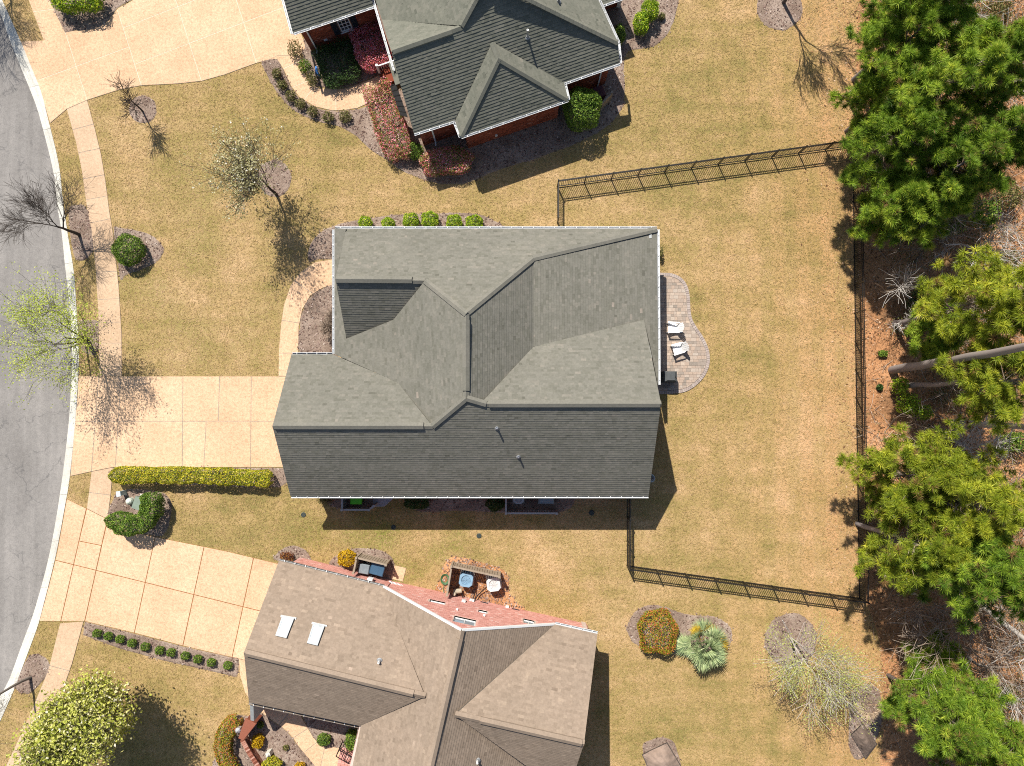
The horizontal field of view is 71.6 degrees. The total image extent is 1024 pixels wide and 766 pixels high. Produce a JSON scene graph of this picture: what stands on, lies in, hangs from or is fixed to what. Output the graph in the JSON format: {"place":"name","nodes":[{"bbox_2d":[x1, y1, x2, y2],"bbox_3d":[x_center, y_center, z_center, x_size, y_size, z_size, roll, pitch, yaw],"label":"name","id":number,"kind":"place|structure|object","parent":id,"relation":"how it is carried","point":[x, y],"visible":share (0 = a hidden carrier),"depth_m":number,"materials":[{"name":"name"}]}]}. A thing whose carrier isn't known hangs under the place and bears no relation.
{"place":"outdoors","nodes":[
{"label":"outdoors","id":0,"kind":"place"},
{"bbox_2d":[0,14,71,695],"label":"road","id":1,"kind":"structure","parent":0,"point":[33,437],"depth_m":42.98,"materials":[{"name":"grey asphalt"}]},
{"bbox_2d":[0,0,78,719],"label":"kerb","id":2,"kind":"structure","parent":1,"relation":"on","point":[23,61],"depth_m":42.91,"materials":[{"name":"concrete"}]},
{"bbox_2d":[7,621,83,765],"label":"sidewalk","id":3,"kind":"structure","parent":0,"point":[65,647],"depth_m":42.17,"materials":[{"name":"concrete"}]},
{"bbox_2d":[67,101,121,375],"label":"sidewalk","id":4,"kind":"structure","parent":0,"point":[90,158],"depth_m":43.12,"materials":[{"name":"concrete"}]},
{"bbox_2d":[87,468,112,516],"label":"sidewalk","id":5,"kind":"structure","parent":0,"point":[99,496],"depth_m":42.54,"materials":[{"name":"concrete"}]},
{"bbox_2d":[40,499,277,659],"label":"driveway","id":6,"kind":"structure","parent":0,"point":[195,596],"depth_m":42.30,"materials":[{"name":"concrete"}]},
{"bbox_2d":[21,0,304,122],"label":"driveway","id":7,"kind":"structure","parent":0,"point":[150,42],"depth_m":43.54,"materials":[{"name":"concrete"}]},
{"bbox_2d":[70,376,285,475],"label":"driveway","id":8,"kind":"structure","parent":0,"point":[191,421],"depth_m":42.66,"materials":[{"name":"concrete"}]},
{"bbox_2d":[0,0,909,765],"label":"lawn","id":9,"kind":"structure","parent":0,"point":[660,474],"depth_m":42.64,"materials":[{"name":"beige plant"}]},
{"bbox_2d":[16,654,49,693],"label":"mulch bed","id":10,"kind":"object","parent":9,"relation":"on","point":[38,679],"visible":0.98,"depth_m":42.17,"materials":[{"name":"brown wood"}]},
{"bbox_2d":[5,663,151,765],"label":"tree","id":11,"kind":"object","parent":9,"relation":"on","point":[87,720],"visible":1,"depth_m":36.82,"materials":[{"name":"green plant"}]},
{"bbox_2d":[69,204,93,260],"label":"mulch bed","id":12,"kind":"object","parent":9,"relation":"on","point":[84,241],"visible":0.79,"depth_m":43.14,"materials":[{"name":"brown wood"}]},
{"bbox_2d":[0,166,95,250],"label":"tree","id":13,"kind":"object","parent":12,"relation":"on","point":[39,209],"visible":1,"depth_m":39.77,"materials":[{"name":"brown plant"}]},
{"bbox_2d":[78,320,98,354],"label":"mulch bed","id":14,"kind":"object","parent":9,"relation":"on","point":[92,337],"visible":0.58,"depth_m":42.90,"materials":[{"name":"brown wood"}]},
{"bbox_2d":[0,266,108,409],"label":"tree","id":15,"kind":"object","parent":14,"relation":"on","point":[81,338],"visible":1,"depth_m":38.67,"materials":[{"name":"green plant"}]},
{"bbox_2d":[50,0,130,32],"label":"mulch bed","id":16,"kind":"object","parent":9,"relation":"on","point":[99,20],"visible":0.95,"depth_m":43.65,"materials":[{"name":"brown wood"}]},
{"bbox_2d":[50,0,104,14],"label":"shrub","id":17,"kind":"object","parent":16,"relation":"on","point":[77,5],"visible":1,"depth_m":42.76,"materials":[{"name":"green plant"}]},
{"bbox_2d":[114,227,163,279],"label":"mulch bed","id":18,"kind":"object","parent":9,"relation":"on","point":[119,231],"visible":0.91,"depth_m":43.08,"materials":[{"name":"brown wood"}]},
{"bbox_2d":[110,233,146,266],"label":"shrub","id":19,"kind":"object","parent":18,"relation":"on","point":[117,245],"visible":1,"depth_m":42.13,"materials":[{"name":"green plant"}]},
{"bbox_2d":[108,489,171,535],"bbox_3d":[-22.269,7.671,42.515,3.752,0.060,2.644,8,88,1],"label":"mulch bed","id":20,"kind":"object","parent":9,"relation":"on","point":[163,525],"visible":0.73,"depth_m":42.49,"materials":[{"name":"brown wood"}]},
{"bbox_2d":[103,491,165,536],"bbox_3d":[-21.838,7.846,41.676,3.471,1.709,2.028,-31,88,-1],"label":"hedge","id":21,"kind":"object","parent":20,"relation":"on","point":[122,521],"visible":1,"depth_m":41.06,"materials":[{"name":"green plant"}]},
{"bbox_2d":[129,95,156,122],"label":"mulch bed","id":22,"kind":"object","parent":9,"relation":"on","point":[149,111],"visible":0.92,"depth_m":43.41,"materials":[{"name":"brown wood"}]},
{"bbox_2d":[107,70,144,126],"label":"tree","id":23,"kind":"object","parent":22,"relation":"on","point":[128,101],"visible":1,"depth_m":41.27,"materials":[{"name":"brown plant"}]},
{"bbox_2d":[83,622,238,676],"bbox_3d":[-20.879,15.861,42.196,9.620,0.060,1.124,13,88,1],"label":"mulch bed","id":24,"kind":"object","parent":9,"relation":"on","point":[219,662],"visible":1,"depth_m":42.16,"materials":[{"name":"brown wood"}]},
{"bbox_2d":[112,468,286,486],"bbox_3d":[-18.769,5.654,42.564,11.054,0.060,1.170,0,88,0],"label":"mulch bed","id":25,"kind":"object","parent":9,"relation":"on","point":[280,479],"visible":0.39,"depth_m":42.52,"materials":[{"name":"brown wood"}]},
{"bbox_2d":[108,465,273,487],"bbox_3d":[-18.919,5.511,42.030,9.618,1.136,1.232,1,88,0],"label":"hedge","id":26,"kind":"object","parent":25,"relation":"on","point":[201,475],"visible":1,"depth_m":41.64,"materials":[{"name":"yellow plant"}]},
{"bbox_2d":[239,714,262,765],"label":"garden wall","id":27,"kind":"structure","parent":9,"relation":"on","point":[246,743],"depth_m":41.33,"materials":[{"name":"brick"}]},
{"bbox_2d":[212,713,314,765],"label":"mulch bed","id":28,"kind":"object","parent":9,"relation":"on","point":[272,726],"visible":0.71,"depth_m":41.91,"materials":[{"name":"brown wood"}]},
{"bbox_2d":[212,713,243,765],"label":"hedge","id":29,"kind":"object","parent":28,"relation":"on","point":[229,744],"visible":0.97,"depth_m":41.10,"materials":[{"name":"plant"}]},
{"bbox_2d":[258,159,291,196],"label":"mulch bed","id":30,"kind":"object","parent":9,"relation":"on","point":[279,177],"visible":0.71,"depth_m":43.18,"materials":[{"name":"brown wood"}]},
{"bbox_2d":[169,114,300,220],"bbox_3d":[-14.492,-11.767,39.383,5.081,7.710,6.271,24,88,1],"label":"tree","id":31,"kind":"object","parent":30,"relation":"on","point":[247,162],"visible":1,"depth_m":38.45,"materials":[{"name":"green plant"}]},
{"bbox_2d":[239,659,339,765],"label":"walkway","id":32,"kind":"structure","parent":9,"relation":"on","point":[299,732],"depth_m":41.91,"materials":[{"name":"concrete"}]},
{"bbox_2d":[279,260,331,375],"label":"walkway","id":33,"kind":"structure","parent":9,"relation":"on","point":[313,278],"depth_m":42.88,"materials":[{"name":"concrete"}]},
{"bbox_2d":[298,285,334,354],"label":"mulch bed","id":34,"kind":"object","parent":9,"relation":"on","point":[313,322],"visible":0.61,"depth_m":42.83,"materials":[{"name":"brown wood"}]},
{"bbox_2d":[272,45,388,110],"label":"walkway","id":35,"kind":"structure","parent":9,"relation":"on","point":[351,97],"depth_m":43.35,"materials":[{"name":"concrete"}]},
{"bbox_2d":[303,716,357,747],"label":"mulch bed","id":36,"kind":"object","parent":9,"relation":"on","point":[320,724],"visible":0.54,"depth_m":41.91,"materials":[{"name":"brown wood"}]},
{"bbox_2d":[302,29,393,87],"bbox_3d":[-10.124,-20.145,43.469,5.365,0.060,3.917,-19,88,0],"label":"mulch bed","id":37,"kind":"object","parent":9,"relation":"on","point":[313,62],"visible":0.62,"depth_m":43.42,"materials":[{"name":"brown wood"}]},
{"bbox_2d":[311,35,361,89],"bbox_3d":[-10.543,-19.319,42.906,2.670,1.139,2.918,-19,88,0],"label":"shrub","id":38,"kind":"object","parent":37,"relation":"on","point":[336,45],"visible":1,"depth_m":42.68,"materials":[{"name":"green plant"}]},
{"bbox_2d":[348,20,392,73],"bbox_3d":[-8.473,-20.239,42.845,2.345,1.297,2.944,-19,88,0],"label":"shrub","id":39,"kind":"object","parent":37,"relation":"on","point":[357,50],"visible":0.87,"depth_m":42.47,"materials":[{"name":"pink plant"}]},
{"bbox_2d":[329,548,394,579],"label":"mulch bed","id":40,"kind":"object","parent":9,"relation":"on","point":[387,573],"visible":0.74,"depth_m":42.28,"materials":[{"name":"brown wood"}]},
{"bbox_2d":[308,212,500,261],"bbox_3d":[-6.295,-9.213,43.027,12.456,0.060,2.215,-8,88,0],"label":"mulch bed","id":41,"kind":"object","parent":9,"relation":"on","point":[328,241],"visible":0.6,"depth_m":43.01,"materials":[{"name":"brown wood"}]},
{"bbox_2d":[244,557,597,765],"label":"brick house","id":42,"kind":"structure","parent":9,"relation":"on","point":[401,675],"depth_m":37.05,"materials":[{"name":"brick"}]},
{"bbox_2d":[14,0,882,765],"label":"mulch chips","id":43,"kind":"object","parent":9,"relation":"on","point":[146,244],"visible":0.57,"depth_m":42.87,"materials":[{"name":"brown wood"}]},
{"bbox_2d":[323,498,575,512],"bbox_3d":[-3.838,6.557,42.414,17.235,0.060,2.455,0,88,0],"label":"mulch bed","id":44,"kind":"object","parent":9,"relation":"on","point":[529,505],"visible":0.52,"depth_m":42.35,"materials":[{"name":"brown wood"}]},
{"bbox_2d":[282,0,622,147],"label":"brick house","id":45,"kind":"structure","parent":9,"relation":"on","point":[473,73],"depth_m":39.33,"materials":[{"name":"brick"}]},
{"bbox_2d":[272,226,660,497],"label":"brick house","id":46,"kind":"structure","parent":9,"relation":"on","point":[511,361],"depth_m":37.95,"materials":[{"name":"brick"}]},
{"bbox_2d":[262,0,678,183],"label":"mulch bed","id":47,"kind":"object","parent":9,"relation":"on","point":[369,132],"visible":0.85,"depth_m":43.19,"materials":[{"name":"brown wood"}]},
{"bbox_2d":[361,76,412,163],"bbox_3d":[-7.411,-15.690,42.678,2.095,1.274,5.151,-19,88,0],"label":"hedge","id":48,"kind":"object","parent":47,"relation":"on","point":[398,154],"visible":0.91,"depth_m":42.31,"materials":[{"name":"red plant"}]},
{"bbox_2d":[418,145,474,176],"bbox_3d":[-3.908,-13.343,42.590,3.436,1.216,1.886,-6,88,0],"label":"shrub","id":49,"kind":"object","parent":47,"relation":"on","point":[464,152],"visible":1,"depth_m":42.30,"materials":[{"name":"red plant"}]},
{"bbox_2d":[562,86,601,132],"bbox_3d":[4.122,-16.205,41.876,2.378,2.718,2.500,0,88,0],"label":"shrub","id":50,"kind":"object","parent":47,"relation":"on","point":[586,94],"visible":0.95,"depth_m":41.18,"materials":[{"name":"green plant"}]},
{"bbox_2d":[633,10,649,36],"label":"shrub","id":51,"kind":"object","parent":47,"relation":"on","point":[644,22],"visible":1,"depth_m":42.55,"materials":[{"name":"green plant"}]},
{"bbox_2d":[435,556,524,609],"bbox_3d":[-1.703,12.016,42.192,5.474,0.060,2.680,13,88,1],"label":"gravel bed","id":52,"kind":"object","parent":9,"relation":"on","point":[480,577],"visible":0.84,"depth_m":42.17,"materials":[{"name":"brown gravel"}]},
{"bbox_2d":[446,561,500,595],"bbox_3d":[-2.231,11.419,41.533,3.158,1.370,1.760,0,88,0],"label":"slatted screen","id":53,"kind":"object","parent":52,"relation":"on","point":[479,570],"visible":1,"depth_m":41.31,"materials":[{"name":"beige wood"}]},
{"bbox_2d":[642,737,679,763],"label":"mulch bed","id":54,"kind":"object","parent":9,"relation":"on","point":[656,742],"visible":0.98,"depth_m":41.74,"materials":[{"name":"brown wood"}]},
{"bbox_2d":[642,742,680,765],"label":"tarpaulin","id":55,"kind":"object","parent":54,"relation":"on","point":[662,755],"visible":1,"depth_m":41.45,"materials":[{"name":"brown fabric"}]},
{"bbox_2d":[626,605,731,656],"bbox_3d":[9.857,14.824,41.997,6.246,0.060,2.808,11,88,1],"label":"mulch bed","id":56,"kind":"object","parent":9,"relation":"on","point":[677,618],"visible":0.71,"depth_m":41.98,"materials":[{"name":"brown wood"}]},
{"bbox_2d":[636,607,678,655],"bbox_3d":[8.495,14.473,41.393,2.449,1.319,2.765,0,88,0],"label":"shrub","id":57,"kind":"object","parent":56,"relation":"on","point":[673,636],"visible":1,"depth_m":41.04,"materials":[{"name":"orange plant"}]},
{"bbox_2d":[672,617,731,673],"bbox_3d":[11.117,15.253,40.790,3.321,2.360,3.032,-43,88,-1],"label":"palmetto","id":58,"kind":"object","parent":56,"relation":"on","point":[717,641],"visible":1,"depth_m":40.87,"materials":[{"name":"green plant"}]},
{"bbox_2d":[652,273,709,393],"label":"patio","id":59,"kind":"structure","parent":9,"relation":"on","point":[691,366],"depth_m":42.60,"materials":[{"name":"beige stone"}]},
{"bbox_2d":[557,141,842,186],"bbox_3d":[11.673,-13.146,42.388,18.074,1.355,0.070,-8,88,0],"label":"picket fence","id":60,"kind":"object","parent":9,"relation":"on","point":[775,152],"visible":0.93,"depth_m":42.27,"materials":[{"name":"black metal"}]},
{"bbox_2d":[626,565,867,603],"bbox_3d":[13.647,11.736,41.435,13.843,1.355,0.070,8,88,1],"label":"picket fence","id":61,"kind":"object","parent":9,"relation":"on","point":[833,596],"visible":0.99,"depth_m":41.32,"materials":[{"name":"black metal"}]},
{"bbox_2d":[757,0,802,30],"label":"mulch bed","id":62,"kind":"object","parent":9,"relation":"on","point":[760,6],"visible":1,"depth_m":43.33,"materials":[{"name":"brown wood"}]},
{"bbox_2d":[764,613,816,666],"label":"mulch bed","id":63,"kind":"object","parent":9,"relation":"on","point":[791,617],"visible":0.74,"depth_m":41.91,"materials":[{"name":"brown wood"}]},
{"bbox_2d":[748,612,890,738],"bbox_3d":[16.605,15.667,38.962,5.926,6.043,8.137,-42,88,-1],"label":"tree","id":64,"kind":"object","parent":63,"relation":"on","point":[795,671],"visible":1,"depth_m":38.55,"materials":[{"name":"green plant"}]},
{"bbox_2d":[852,150,869,603],"bbox_3d":[20.548,-0.827,41.855,0.070,1.355,27.098,0,88,0],"label":"picket fence","id":65,"kind":"object","parent":9,"relation":"on","point":[863,387],"visible":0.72,"depth_m":41.72,"materials":[{"name":"black metal"}]},
{"bbox_2d":[848,684,881,759],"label":"mulch bed","id":66,"kind":"object","parent":9,"relation":"on","point":[852,742],"visible":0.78,"depth_m":41.70,"materials":[{"name":"brown wood"}]},
{"bbox_2d":[851,724,876,758],"bbox_3d":[20.633,20.962,41.426,1.074,0.410,1.807,-34,88,-1],"label":"net","id":67,"kind":"object","parent":66,"relation":"on","point":[865,741],"visible":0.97,"depth_m":41.45,"materials":[{"name":"grey fabric"}]},
{"bbox_2d":[827,58,930,140],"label":"pine tree","id":68,"kind":"object","parent":9,"relation":"on","point":[874,103],"visible":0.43,"depth_m":38.05,"materials":[{"name":"green plant"}]},
{"bbox_2d":[836,87,952,204],"bbox_3d":[20.151,-12.696,38.349,5.245,9.419,6.176,33,88,2],"label":"pine tree","id":69,"kind":"object","parent":9,"relation":"on","point":[928,116],"visible":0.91,"depth_m":36.48,"materials":[{"name":"green plant"}]},
{"bbox_2d":[850,485,972,598],"bbox_3d":[21.199,8.407,37.188,5.981,10.126,5.953,18,88,1],"label":"pine tree","id":70,"kind":"object","parent":9,"relation":"on","point":[946,556],"visible":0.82,"depth_m":35.23,"materials":[{"name":"green plant"}]},
{"bbox_2d":[796,0,1023,765],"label":"forest floor","id":71,"kind":"structure","parent":0,"point":[879,345],"depth_m":42.40,"materials":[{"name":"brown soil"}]},
{"bbox_2d":[845,165,932,250],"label":"pine tree","id":72,"kind":"object","parent":71,"relation":"on","point":[910,193],"visible":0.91,"depth_m":37.95,"materials":[{"name":"green plant"}]},
{"bbox_2d":[834,422,968,522],"bbox_3d":[20.551,4.725,37.577,6.495,9.642,5.524,0,88,0],"label":"pine tree","id":73,"kind":"object","parent":71,"relation":"on","point":[930,480],"visible":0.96,"depth_m":35.44,"materials":[{"name":"green plant"}]},
{"bbox_2d":[845,0,965,117],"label":"pine tree","id":74,"kind":"object","parent":71,"relation":"on","point":[908,52],"visible":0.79,"depth_m":35.59,"materials":[{"name":"green plant"}]},
{"bbox_2d":[894,393,921,414],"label":"shrub","id":75,"kind":"object","parent":71,"relation":"on","point":[912,405],"visible":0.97,"depth_m":41.47,"materials":[{"name":"green plant"}]},
{"bbox_2d":[842,0,983,94],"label":"pine tree","id":76,"kind":"object","parent":71,"relation":"on","point":[962,10],"visible":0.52,"depth_m":35.59,"materials":[{"name":"green plant"}]},
{"bbox_2d":[880,588,952,645],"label":"tree","id":77,"kind":"object","parent":71,"relation":"on","point":[918,613],"visible":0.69,"depth_m":39.19,"materials":[{"name":"brown plant"}]},
{"bbox_2d":[879,163,980,250],"bbox_3d":[22.388,-9.802,38.907,4.334,8.042,5.436,41,89,2],"label":"pine tree","id":78,"kind":"object","parent":71,"relation":"on","point":[962,205],"visible":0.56,"depth_m":36.81,"materials":[{"name":"green plant"}]},
{"bbox_2d":[844,4,1023,759],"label":"fallen twigs","id":79,"kind":"object","parent":71,"relation":"on","point":[919,394],"visible":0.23,"depth_m":42.37,"materials":[{"name":"brown wood"}]},
{"bbox_2d":[875,650,997,765],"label":"pine tree","id":80,"kind":"object","parent":71,"relation":"on","point":[966,739],"visible":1,"depth_m":35.53,"materials":[{"name":"green plant"}]},
{"bbox_2d":[851,0,1023,765],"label":"brushwood","id":81,"kind":"object","parent":71,"relation":"on","point":[944,396],"visible":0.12,"depth_m":41.14,"materials":[{"name":"brown plant"}]},
{"bbox_2d":[904,302,970,370],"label":"pine tree","id":82,"kind":"object","parent":71,"relation":"on","point":[931,346],"visible":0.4,"depth_m":39.18,"materials":[{"name":"green plant"}]},
{"bbox_2d":[901,628,973,686],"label":"pine tree","id":83,"kind":"object","parent":71,"relation":"on","point":[946,655],"visible":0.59,"depth_m":38.54,"materials":[{"name":"green plant"}]},
{"bbox_2d":[888,195,997,274],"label":"tree","id":84,"kind":"object","parent":71,"relation":"on","point":[921,251],"visible":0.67,"depth_m":39.19,"materials":[{"name":"grey plant"}]},
{"bbox_2d":[866,21,1022,165],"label":"pine tree","id":85,"kind":"object","parent":71,"relation":"on","point":[990,71],"visible":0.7,"depth_m":33.90,"materials":[{"name":"green plant"}]},
{"bbox_2d":[880,114,1015,234],"bbox_3d":[22.259,-10.636,37.705,6.229,10.515,6.173,0,88,0],"label":"pine tree","id":86,"kind":"object","parent":71,"relation":"on","point":[965,140],"visible":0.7,"depth_m":34.76,"materials":[{"name":"green plant"}]},
{"bbox_2d":[881,514,1023,634],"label":"pine tree","id":87,"kind":"object","parent":71,"relation":"on","point":[999,573],"visible":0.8,"depth_m":32.43,"materials":[{"name":"green plant"}]},
{"bbox_2d":[881,588,1023,706],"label":"tree","id":88,"kind":"object","parent":71,"relation":"on","point":[933,623],"visible":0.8,"depth_m":37.33,"materials":[{"name":"brown plant"}]},
{"bbox_2d":[891,610,1015,696],"bbox_3d":[23.948,14.702,38.803,5.777,6.290,5.327,0,88,0],"label":"tree","id":89,"kind":"object","parent":71,"relation":"on","point":[952,625],"visible":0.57,"depth_m":38.48,"materials":[{"name":"brown plant"}]},
{"bbox_2d":[888,343,1023,373],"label":"trunk","id":90,"kind":"object","parent":71,"relation":"on","point":[925,364],"visible":0.88,"depth_m":34.33,"materials":[{"name":"grey plant"}]},
{"bbox_2d":[890,424,1023,559],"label":"pine tree","id":91,"kind":"object","parent":71,"relation":"on","point":[1004,502],"visible":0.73,"depth_m":32.96,"materials":[{"name":"green plant"}]},
{"bbox_2d":[892,243,1023,366],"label":"pine tree","id":92,"kind":"object","parent":71,"relation":"on","point":[1005,312],"visible":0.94,"depth_m":33.79,"materials":[{"name":"green plant"}]},
{"bbox_2d":[902,325,1023,445],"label":"pine tree","id":93,"kind":"object","parent":71,"relation":"on","point":[1002,393],"visible":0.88,"depth_m":33.68,"materials":[{"name":"green plant"}]},
{"bbox_2d":[912,195,1023,321],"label":"tree","id":94,"kind":"object","parent":71,"relation":"on","point":[991,241],"visible":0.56,"depth_m":38.23,"materials":[{"name":"grey plant"}]},
{"bbox_2d":[913,671,1023,765],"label":"pine tree","id":95,"kind":"object","parent":71,"relation":"on","point":[1002,736],"visible":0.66,"depth_m":34.36,"materials":[{"name":"green plant"}]},
{"bbox_2d":[924,93,1023,194],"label":"pine tree","id":96,"kind":"object","parent":71,"relation":"on","point":[1012,121],"visible":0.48,"depth_m":34.64,"materials":[{"name":"green plant"}]},
{"bbox_2d":[933,414,1017,467],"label":"tree","id":97,"kind":"object","parent":71,"relation":"on","point":[974,440],"visible":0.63,"depth_m":39.63,"materials":[{"name":"brown plant"}]},
{"bbox_2d":[937,12,1023,131],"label":"pine tree","id":98,"kind":"object","parent":71,"relation":"on","point":[1014,35],"visible":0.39,"depth_m":34.65,"materials":[{"name":"green plant"}]},
{"bbox_2d":[961,196,1001,228],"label":"shrub","id":99,"kind":"object","parent":71,"relation":"on","point":[992,207],"visible":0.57,"depth_m":41.48,"materials":[{"name":"green plant"}]},
{"bbox_2d":[948,631,1023,695],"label":"tree","id":100,"kind":"object","parent":71,"relation":"on","point":[983,659],"visible":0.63,"depth_m":38.76,"materials":[{"name":"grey plant"}]},
{"bbox_2d":[952,412,1023,481],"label":"tree","id":101,"kind":"object","parent":71,"relation":"on","point":[985,425],"visible":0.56,"depth_m":37.46,"materials":[{"name":"brown plant"}]},
{"bbox_2d":[966,600,1023,721],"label":"tree","id":102,"kind":"object","parent":71,"relation":"on","point":[995,660],"visible":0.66,"depth_m":38.08,"materials":[{"name":"grey plant"}]},
{"bbox_2d":[977,0,1015,20],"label":"shrub","id":103,"kind":"object","parent":71,"relation":"on","point":[1001,5],"visible":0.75,"depth_m":42.11,"materials":[{"name":"beige plant"}]},
{"bbox_2d":[990,184,1023,211],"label":"shrub","id":104,"kind":"object","parent":71,"relation":"on","point":[1015,196],"visible":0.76,"depth_m":41.55,"materials":[{"name":"beige plant"}]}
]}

